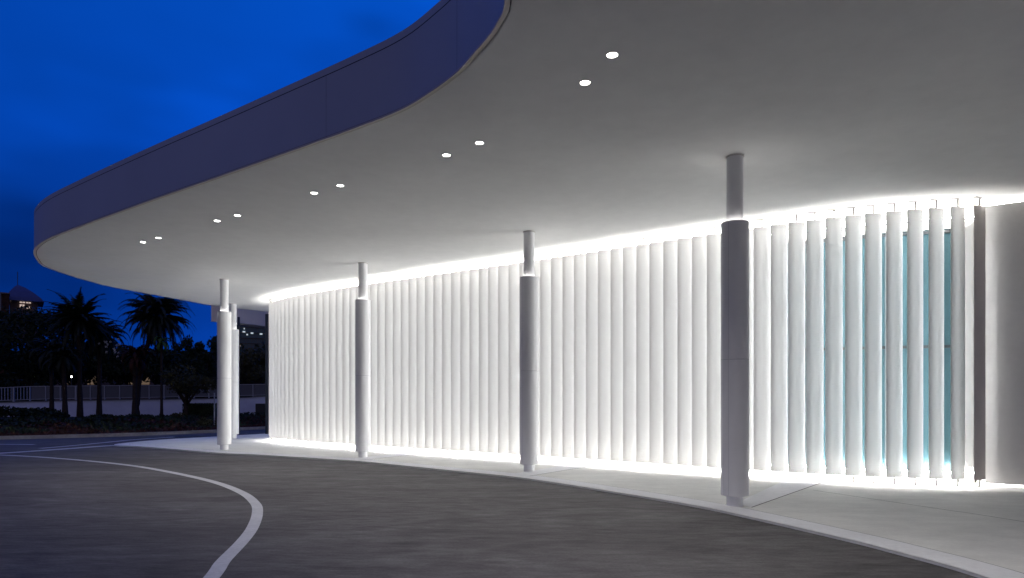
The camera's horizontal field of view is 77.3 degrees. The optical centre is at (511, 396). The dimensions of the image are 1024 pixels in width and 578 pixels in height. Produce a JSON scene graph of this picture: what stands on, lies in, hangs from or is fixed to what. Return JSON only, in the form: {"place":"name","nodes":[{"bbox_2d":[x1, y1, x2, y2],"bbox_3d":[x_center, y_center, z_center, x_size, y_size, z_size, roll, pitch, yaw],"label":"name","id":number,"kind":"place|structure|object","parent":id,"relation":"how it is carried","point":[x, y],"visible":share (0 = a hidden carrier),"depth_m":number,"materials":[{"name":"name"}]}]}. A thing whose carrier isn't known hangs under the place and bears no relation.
{"place":"outdoors","nodes":[
{"label":"outdoors","id":0,"kind":"place"},
{"bbox_2d":[0,292,9,374],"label":"flat roof house","id":1,"kind":"structure","parent":0,"point":[4,297],"depth_m":70.77,"materials":[{"name":"green concrete"}]},
{"bbox_2d":[0,0,439,351],"label":"sky","id":2,"kind":"structure","parent":0,"point":[87,86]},
{"bbox_2d":[237,325,264,352],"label":"office building","id":3,"kind":"structure","parent":0,"point":[250,337],"depth_m":94.99,"materials":[{"name":"grey glass"}]},
{"bbox_2d":[0,429,976,577],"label":"road","id":4,"kind":"structure","parent":0,"point":[62,518],"depth_m":7.95,"materials":[{"name":"asphalt"}]},
{"bbox_2d":[0,437,167,453],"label":"lane line","id":5,"kind":"object","parent":4,"relation":"on","point":[67,448],"visible":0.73,"depth_m":20.61,"materials":[{"name":"paint"}]},
{"bbox_2d":[5,455,262,577],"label":"road marking","id":6,"kind":"object","parent":4,"relation":"on","point":[220,565],"visible":1,"depth_m":8.11,"materials":[{"name":"paint"}]},
{"bbox_2d":[114,434,1023,577],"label":"pavement","id":7,"kind":"structure","parent":0,"point":[994,540],"depth_m":10.31,"materials":[{"name":"concrete"}]},
{"bbox_2d":[217,279,230,449],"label":"column","id":8,"kind":"structure","parent":7,"relation":"on","point":[224,378],"depth_m":19.03,"materials":[{"name":"paint"}]},
{"bbox_2d":[230,303,238,438],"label":"column","id":9,"kind":"structure","parent":7,"relation":"on","point":[234,379],"depth_m":24.14,"materials":[{"name":"paint"}]},
{"bbox_2d":[238,314,268,433],"bbox_3d":[-11.193,-0.945,27.674,2.021,5.090,0.100,0,0,31],"label":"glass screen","id":10,"kind":"object","parent":7,"relation":"on","point":[266,373],"visible":0.75,"depth_m":27.15,"materials":[{"name":"grey"}]},
{"bbox_2d":[269,299,272,440],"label":"screen fin","id":11,"kind":"object","parent":7,"relation":"on","point":[270,369],"visible":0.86,"depth_m":23.06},
{"bbox_2d":[271,298,274,440],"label":"screen fin","id":12,"kind":"object","parent":7,"relation":"on","point":[272,369],"visible":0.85,"depth_m":22.81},
{"bbox_2d":[274,297,278,441],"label":"screen fin","id":13,"kind":"object","parent":7,"relation":"on","point":[275,369],"visible":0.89,"depth_m":22.55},
{"bbox_2d":[277,296,280,441],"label":"screen fin","id":14,"kind":"object","parent":7,"relation":"on","point":[278,369],"visible":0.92,"depth_m":22.31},
{"bbox_2d":[280,295,285,442],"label":"screen fin","id":15,"kind":"object","parent":7,"relation":"on","point":[281,368],"visible":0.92,"depth_m":22.07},
{"bbox_2d":[284,294,287,442],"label":"screen fin","id":16,"kind":"object","parent":7,"relation":"on","point":[285,368],"visible":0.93,"depth_m":21.83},
{"bbox_2d":[288,292,293,443],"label":"screen fin","id":17,"kind":"object","parent":7,"relation":"on","point":[290,368],"visible":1,"depth_m":21.62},
{"bbox_2d":[293,291,297,443],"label":"screen fin","id":18,"kind":"object","parent":7,"relation":"on","point":[295,367],"visible":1,"depth_m":21.40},
{"bbox_2d":[298,290,303,444],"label":"screen fin","id":19,"kind":"object","parent":7,"relation":"on","point":[300,367],"visible":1,"depth_m":21.19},
{"bbox_2d":[304,289,309,444],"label":"screen fin","id":20,"kind":"object","parent":7,"relation":"on","point":[306,367],"visible":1,"depth_m":20.97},
{"bbox_2d":[310,288,315,445],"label":"screen fin","id":21,"kind":"object","parent":7,"relation":"on","point":[312,367],"visible":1,"depth_m":20.77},
{"bbox_2d":[316,287,321,445],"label":"screen fin","id":22,"kind":"object","parent":7,"relation":"on","point":[318,366],"visible":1,"depth_m":20.56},
{"bbox_2d":[322,286,328,446],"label":"screen fin","id":23,"kind":"object","parent":7,"relation":"on","point":[325,366],"visible":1,"depth_m":20.35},
{"bbox_2d":[329,285,335,446],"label":"screen fin","id":24,"kind":"object","parent":7,"relation":"on","point":[332,366],"visible":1,"depth_m":20.15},
{"bbox_2d":[336,284,341,447],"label":"screen fin","id":25,"kind":"object","parent":7,"relation":"on","point":[338,366],"visible":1,"depth_m":19.95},
{"bbox_2d":[342,283,348,447],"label":"screen fin","id":26,"kind":"object","parent":7,"relation":"on","point":[345,365],"visible":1,"depth_m":19.76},
{"bbox_2d":[349,282,355,448],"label":"screen fin","id":27,"kind":"object","parent":7,"relation":"on","point":[352,294],"visible":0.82,"depth_m":19.57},
{"bbox_2d":[355,262,370,456],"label":"column","id":28,"kind":"structure","parent":7,"relation":"on","point":[362,375],"depth_m":16.68,"materials":[{"name":"paint"}]},
{"bbox_2d":[370,278,376,449],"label":"screen fin","id":29,"kind":"object","parent":7,"relation":"on","point":[373,292],"visible":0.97,"depth_m":19.03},
{"bbox_2d":[377,277,384,450],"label":"screen fin","id":30,"kind":"object","parent":7,"relation":"on","point":[380,363],"visible":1,"depth_m":18.85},
{"bbox_2d":[385,276,392,450],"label":"screen fin","id":31,"kind":"object","parent":7,"relation":"on","point":[388,363],"visible":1,"depth_m":18.66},
{"bbox_2d":[393,275,400,451],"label":"screen fin","id":32,"kind":"object","parent":7,"relation":"on","point":[396,363],"visible":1,"depth_m":18.48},
{"bbox_2d":[401,274,407,451],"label":"screen fin","id":33,"kind":"object","parent":7,"relation":"on","point":[404,363],"visible":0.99,"depth_m":18.30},
{"bbox_2d":[408,273,415,452],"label":"screen fin","id":34,"kind":"object","parent":7,"relation":"on","point":[411,362],"visible":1,"depth_m":18.13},
{"bbox_2d":[416,271,424,452],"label":"screen fin","id":35,"kind":"object","parent":7,"relation":"on","point":[420,362],"visible":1,"depth_m":17.95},
{"bbox_2d":[425,270,432,453],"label":"screen fin","id":36,"kind":"object","parent":7,"relation":"on","point":[428,361],"visible":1,"depth_m":17.77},
{"bbox_2d":[433,269,441,453],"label":"screen fin","id":37,"kind":"object","parent":7,"relation":"on","point":[437,361],"visible":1,"depth_m":17.60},
{"bbox_2d":[442,268,450,454],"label":"screen fin","id":38,"kind":"object","parent":7,"relation":"on","point":[446,361],"visible":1,"depth_m":17.42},
{"bbox_2d":[451,266,459,455],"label":"screen fin","id":39,"kind":"object","parent":7,"relation":"on","point":[455,361],"visible":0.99,"depth_m":17.24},
{"bbox_2d":[460,265,468,455],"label":"screen fin","id":40,"kind":"object","parent":7,"relation":"on","point":[464,360],"visible":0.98,"depth_m":17.06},
{"bbox_2d":[469,263,478,456],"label":"screen fin","id":41,"kind":"object","parent":7,"relation":"on","point":[473,360],"visible":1,"depth_m":16.89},
{"bbox_2d":[479,262,487,457],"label":"screen fin","id":42,"kind":"object","parent":7,"relation":"on","point":[483,360],"visible":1,"depth_m":16.71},
{"bbox_2d":[488,261,497,457],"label":"screen fin","id":43,"kind":"object","parent":7,"relation":"on","point":[492,359],"visible":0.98,"depth_m":16.54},
{"bbox_2d":[498,259,507,458],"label":"screen fin","id":44,"kind":"object","parent":7,"relation":"on","point":[502,359],"visible":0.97,"depth_m":16.36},
{"bbox_2d":[508,258,518,459],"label":"screen fin","id":45,"kind":"object","parent":7,"relation":"on","point":[513,358],"visible":0.95,"depth_m":16.17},
{"bbox_2d":[519,256,523,454],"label":"screen fin","id":46,"kind":"object","parent":7,"relation":"on","point":[521,269],"visible":0.16,"depth_m":16.02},
{"bbox_2d":[520,230,537,471],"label":"column","id":47,"kind":"structure","parent":7,"relation":"on","point":[529,370],"depth_m":13.47,"materials":[{"name":"paint"}]},
{"bbox_2d":[293,227,777,473],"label":"wall","id":48,"kind":"structure","parent":7,"relation":"on","point":[648,464],"depth_m":14.99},
{"bbox_2d":[770,216,973,236],"bbox_3d":[-0.426,-3.255,17.532,21.207,0.050,1.274,0,0,37],"label":"linear light","id":49,"kind":"object","parent":48,"relation":"attached to","point":[945,219],"visible":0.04,"depth_m":11.80,"materials":[{"name":"white"}]},
{"bbox_2d":[770,463,973,473],"bbox_3d":[-0.426,1.385,17.532,21.207,0.050,1.274,0,0,37],"label":"linear light","id":50,"kind":"object","parent":48,"relation":"attached to","point":[945,471],"visible":0.06,"depth_m":11.80,"materials":[{"name":"white"}]},
{"bbox_2d":[535,254,539,460],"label":"screen fin","id":51,"kind":"object","parent":7,"relation":"on","point":[537,268],"visible":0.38,"depth_m":15.79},
{"bbox_2d":[540,253,550,461],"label":"screen fin","id":52,"kind":"object","parent":7,"relation":"on","point":[545,357],"visible":0.97,"depth_m":15.63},
{"bbox_2d":[551,251,561,462],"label":"screen fin","id":53,"kind":"object","parent":7,"relation":"on","point":[556,356],"visible":0.95,"depth_m":15.45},
{"bbox_2d":[562,249,573,462],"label":"screen fin","id":54,"kind":"object","parent":7,"relation":"on","point":[568,356],"visible":0.96,"depth_m":15.26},
{"bbox_2d":[114,443,1023,577],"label":"kerb band","id":55,"kind":"object","parent":7,"relation":"on","point":[981,568],"visible":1,"depth_m":8.15,"materials":[{"name":"concrete"}]},
{"bbox_2d":[132,443,1022,572],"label":"pavement joint","id":56,"kind":"object","parent":7,"relation":"on","point":[771,500],"visible":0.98,"depth_m":9.56,"materials":[{"name":"grey"}]},
{"bbox_2d":[574,248,585,463],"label":"screen fin","id":57,"kind":"object","parent":7,"relation":"on","point":[580,356],"visible":0.94,"depth_m":15.08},
{"bbox_2d":[349,452,820,506],"bbox_3d":[0.568,1.594,14.040,10.681,0.001,3.590,0,0,41],"label":"pavement band","id":58,"kind":"object","parent":7,"relation":"on","point":[780,489],"visible":0.93,"depth_m":11.55,"materials":[{"name":"concrete"}]},
{"bbox_2d":[586,246,597,464],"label":"screen fin","id":59,"kind":"object","parent":7,"relation":"on","point":[592,355],"visible":0.97,"depth_m":14.89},
{"bbox_2d":[598,244,609,465],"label":"screen fin","id":60,"kind":"object","parent":7,"relation":"on","point":[604,354],"visible":0.94,"depth_m":14.71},
{"bbox_2d":[610,242,622,466],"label":"screen fin","id":61,"kind":"object","parent":7,"relation":"on","point":[616,354],"visible":0.94,"depth_m":14.51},
{"bbox_2d":[623,240,635,467],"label":"screen fin","id":62,"kind":"object","parent":7,"relation":"on","point":[629,353],"visible":0.97,"depth_m":14.33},
{"bbox_2d":[636,238,648,468],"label":"screen fin","id":63,"kind":"object","parent":7,"relation":"on","point":[642,353],"visible":0.95,"depth_m":14.14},
{"bbox_2d":[649,236,662,469],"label":"screen fin","id":64,"kind":"object","parent":7,"relation":"on","point":[656,352],"visible":0.96,"depth_m":13.96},
{"bbox_2d":[663,233,676,470],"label":"screen fin","id":65,"kind":"object","parent":7,"relation":"on","point":[670,352],"visible":0.97,"depth_m":13.77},
{"bbox_2d":[677,231,691,471],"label":"screen fin","id":66,"kind":"object","parent":7,"relation":"on","point":[684,351],"visible":0.96,"depth_m":13.58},
{"bbox_2d":[692,229,706,472],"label":"screen fin","id":67,"kind":"object","parent":7,"relation":"on","point":[699,351],"visible":0.97,"depth_m":13.39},
{"bbox_2d":[707,227,720,473],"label":"screen fin","id":68,"kind":"object","parent":7,"relation":"on","point":[714,350],"visible":0.93,"depth_m":13.21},
{"bbox_2d":[721,153,748,506],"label":"column","id":69,"kind":"structure","parent":7,"relation":"on","point":[735,358],"depth_m":9.20,"materials":[{"name":"paint"}]},
{"bbox_2d":[33,0,1023,311],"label":"canopy","id":70,"kind":"object","parent":69,"relation":"on","point":[817,106],"visible":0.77,"depth_m":9.15,"materials":[{"name":"paint"}]},
{"bbox_2d":[211,306,268,328],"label":"canopy wing","id":71,"kind":"structure","parent":70,"relation":"attached to","point":[252,318],"depth_m":31.13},
{"bbox_2d":[579,80,590,85],"bbox_3d":[0.816,-3.497,7.143,0.142,0.007,0.142,0,0,0],"label":"downlight","id":72,"kind":"object","parent":70,"relation":"attached to","point":[585,82],"visible":1,"depth_m":7.13,"materials":[{"name":"white"}]},
{"bbox_2d":[605,51,618,58],"bbox_3d":[1.028,-3.497,6.562,0.142,0.007,0.142,0,0,0],"label":"downlight","id":73,"kind":"object","parent":70,"relation":"attached to","point":[612,55],"visible":1,"depth_m":6.56,"materials":[{"name":"white"}]},
{"bbox_2d":[749,229,752,469],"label":"screen fin","id":74,"kind":"object","parent":7,"relation":"on","point":[750,349],"visible":0.12,"depth_m":12.85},
{"bbox_2d":[753,219,769,476],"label":"screen fin","id":75,"kind":"object","parent":7,"relation":"on","point":[761,348],"visible":1,"depth_m":12.68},
{"bbox_2d":[771,217,787,477],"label":"screen fin","id":76,"kind":"object","parent":7,"relation":"on","point":[779,347],"visible":1,"depth_m":12.50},
{"bbox_2d":[788,215,804,478],"bbox_3d":[5.497,-0.950,12.374,0.320,5.098,0.092,0,0,4],"label":"screen fin","id":77,"kind":"object","parent":7,"relation":"on","point":[796,347],"visible":1,"depth_m":12.34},
{"bbox_2d":[806,212,823,479],"bbox_3d":[5.771,-0.950,12.212,0.320,5.098,0.092,0,0,3],"label":"screen fin","id":78,"kind":"object","parent":7,"relation":"on","point":[814,346],"visible":1,"depth_m":12.18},
{"bbox_2d":[825,210,842,480],"bbox_3d":[6.057,-0.950,12.054,0.320,5.098,0.092,0,0,1],"label":"screen fin","id":79,"kind":"object","parent":7,"relation":"on","point":[833,345],"visible":1,"depth_m":12.02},
{"bbox_2d":[845,207,861,481],"bbox_3d":[6.345,-0.950,11.906,0.320,5.098,0.092,0,0,-1],"label":"screen fin","id":80,"kind":"object","parent":7,"relation":"on","point":[853,345],"visible":1,"depth_m":11.87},
{"bbox_2d":[780,208,952,481],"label":"glazed wall","id":81,"kind":"structure","parent":7,"relation":"on","point":[947,345],"depth_m":12.11,"materials":[{"name":"teal glass"}]},
{"bbox_2d":[865,205,881,482],"bbox_3d":[6.635,-0.950,11.772,0.320,5.098,0.092,0,0,-3],"label":"screen fin","id":82,"kind":"object","parent":7,"relation":"on","point":[873,344],"visible":1,"depth_m":11.73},
{"bbox_2d":[886,203,902,483],"bbox_3d":[6.944,-0.950,11.645,0.320,5.098,0.092,0,0,-6],"label":"screen fin","id":83,"kind":"object","parent":7,"relation":"on","point":[894,344],"visible":1,"depth_m":11.61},
{"bbox_2d":[907,201,922,484],"bbox_3d":[7.253,-0.950,11.536,0.320,5.098,0.092,0,0,-9],"label":"screen fin","id":84,"kind":"object","parent":7,"relation":"on","point":[914,343],"visible":1,"depth_m":11.49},
{"bbox_2d":[928,199,943,485],"bbox_3d":[7.573,-0.950,11.443,0.320,5.098,0.092,0,0,-12],"label":"screen fin","id":85,"kind":"object","parent":7,"relation":"on","point":[936,343],"visible":1,"depth_m":11.40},
{"bbox_2d":[951,198,964,486],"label":"screen fin","id":86,"kind":"object","parent":7,"relation":"on","point":[957,343],"visible":1,"depth_m":11.32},
{"bbox_2d":[973,196,985,486],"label":"screen fin","id":87,"kind":"object","parent":7,"relation":"on","point":[979,342],"visible":1,"depth_m":11.27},
{"bbox_2d":[953,201,1023,485],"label":"end wall","id":88,"kind":"structure","parent":7,"relation":"on","point":[1005,344],"depth_m":11.38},
{"bbox_2d":[985,199,1023,205],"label":"linear light","id":89,"kind":"object","parent":88,"relation":"attached to","point":[1004,202],"visible":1,"depth_m":11.42,"materials":[{"name":"white"}]},
{"label":"ground","id":90,"kind":"structure","parent":0,"visible":0},
{"bbox_2d":[9,272,43,342],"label":"hip roof house","id":91,"kind":"structure","parent":90,"relation":"on","point":[20,296],"depth_m":74.64,"materials":[{"name":"grey"}]},
{"bbox_2d":[0,305,91,400],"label":"broadleaf tree","id":92,"kind":"object","parent":90,"relation":"on","point":[21,363],"visible":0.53,"depth_m":55.12,"materials":[{"name":"green plant"}]},
{"bbox_2d":[34,331,129,386],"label":"broadleaf tree","id":93,"kind":"object","parent":90,"relation":"on","point":[89,373],"visible":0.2,"depth_m":59.54,"materials":[{"name":"green plant"}]},
{"bbox_2d":[0,417,192,435],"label":"planting bed","id":94,"kind":"object","parent":90,"relation":"on","point":[100,433],"visible":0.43,"depth_m":28.73,"materials":[{"name":"plant"}]},
{"bbox_2d":[0,405,69,421],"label":"tall grass","id":95,"kind":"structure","parent":94,"relation":"on","point":[13,411],"depth_m":36.57,"materials":[{"name":"green plant"}]},
{"bbox_2d":[26,338,71,409],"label":"palm tree","id":96,"kind":"object","parent":94,"relation":"on","point":[45,342],"visible":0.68,"depth_m":40.88,"materials":[{"name":"green plant"}]},
{"bbox_2d":[41,343,88,420],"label":"palm tree","id":97,"kind":"object","parent":94,"relation":"on","point":[65,364],"visible":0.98,"depth_m":40.38,"materials":[{"name":"green plant"}]},
{"bbox_2d":[38,287,117,418],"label":"palm tree","id":98,"kind":"object","parent":94,"relation":"on","point":[75,317],"visible":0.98,"depth_m":41.72,"materials":[{"name":"green plant"}]},
{"bbox_2d":[74,320,130,414],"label":"palm tree","id":99,"kind":"object","parent":94,"relation":"on","point":[101,355],"visible":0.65,"depth_m":43.87,"materials":[{"name":"green plant"}]},
{"bbox_2d":[0,411,264,433],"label":"planting","id":100,"kind":"object","parent":94,"relation":"on","point":[89,422],"visible":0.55,"depth_m":28.54,"materials":[{"name":"green plant"}]},
{"bbox_2d":[0,396,264,416],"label":"boundary wall","id":101,"kind":"structure","parent":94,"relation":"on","point":[114,407],"depth_m":48.00,"materials":[{"name":"grey"}]},
{"bbox_2d":[0,384,264,401],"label":"railing","id":102,"kind":"object","parent":101,"relation":"on","point":[90,392],"visible":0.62,"depth_m":48.15,"materials":[{"name":"silver metal"}]},
{"bbox_2d":[0,415,264,435],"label":"ground cover","id":103,"kind":"object","parent":94,"relation":"on","point":[66,430],"visible":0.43,"depth_m":27.23,"materials":[{"name":"green plant"}]},
{"bbox_2d":[115,344,156,413],"bbox_3d":[-23.442,-0.817,40.073,2.163,4.795,2.173,0,0,0],"label":"palm tree","id":104,"kind":"object","parent":94,"relation":"on","point":[135,361],"visible":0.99,"depth_m":39.89,"materials":[{"name":"green plant"}]},
{"bbox_2d":[115,293,195,413],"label":"palm tree","id":105,"kind":"object","parent":94,"relation":"on","point":[148,311],"visible":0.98,"depth_m":40.56,"materials":[{"name":"green plant"}]},
{"bbox_2d":[152,336,171,414],"bbox_3d":[-21.630,-1.051,39.493,1.014,5.262,1.152,0,0,0],"label":"palm tree","id":106,"kind":"object","parent":94,"relation":"on","point":[161,343],"visible":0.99,"depth_m":39.44,"materials":[{"name":"green plant"}]},
{"bbox_2d":[159,365,216,414],"bbox_3d":[-18.295,-0.065,36.045,2.752,3.430,3.638,0,0,20],"label":"broadleaf tree","id":107,"kind":"object","parent":94,"relation":"on","point":[180,386],"visible":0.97,"depth_m":35.68,"materials":[{"name":"green plant"}]},
{"bbox_2d":[182,403,216,417],"bbox_3d":[-17.689,1.001,36.795,1.885,1.300,1.756,0,0,0],"label":"hedge","id":108,"kind":"object","parent":94,"relation":"on","point":[199,409],"visible":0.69,"depth_m":36.04,"materials":[{"name":"green plant"}]},
{"bbox_2d":[195,417,216,425],"bbox_3d":[-14.412,1.317,30.509,1.279,0.661,1.184,0,0,-35],"label":"shrub","id":109,"kind":"object","parent":94,"relation":"on","point":[201,421],"visible":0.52,"depth_m":30.23,"materials":[{"name":"green plant"}]},
{"bbox_2d":[255,404,264,414],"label":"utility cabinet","id":110,"kind":"object","parent":94,"relation":"on","point":[259,408],"visible":0.29,"depth_m":47.30,"materials":[{"name":"grey"}]},
{"bbox_2d":[55,375,164,399],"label":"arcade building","id":111,"kind":"structure","parent":90,"relation":"on","point":[143,383],"depth_m":66.60,"materials":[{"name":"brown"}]},
{"bbox_2d":[82,342,159,398],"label":"broadleaf tree","id":112,"kind":"object","parent":90,"relation":"on","point":[114,370],"visible":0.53,"depth_m":56.64,"materials":[{"name":"green plant"}]},
{"bbox_2d":[0,426,264,439],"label":"kerb","id":113,"kind":"structure","parent":90,"relation":"on","point":[110,434],"depth_m":25.78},
{"bbox_2d":[0,341,264,401],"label":"wood","id":114,"kind":"object","parent":90,"relation":"on","point":[17,383],"visible":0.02,"depth_m":80.57,"materials":[{"name":"green plant"}]},
{"bbox_2d":[119,349,189,398],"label":"broadleaf tree","id":115,"kind":"object","parent":90,"relation":"on","point":[169,357],"visible":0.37,"depth_m":58.90,"materials":[{"name":"green plant"}]},
{"bbox_2d":[171,334,204,382],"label":"broadleaf tree","id":116,"kind":"object","parent":90,"relation":"on","point":[190,353],"visible":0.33,"depth_m":63.44,"materials":[{"name":"green plant"}]},
{"bbox_2d":[184,350,216,397],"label":"broadleaf tree","id":117,"kind":"object","parent":90,"relation":"on","point":[203,360],"visible":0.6,"depth_m":61.70,"materials":[{"name":"green plant"}]},
{"bbox_2d":[206,336,216,369],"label":"broadleaf tree","id":118,"kind":"object","parent":90,"relation":"on","point":[213,346],"visible":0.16,"depth_m":65.37,"materials":[{"name":"green plant"}]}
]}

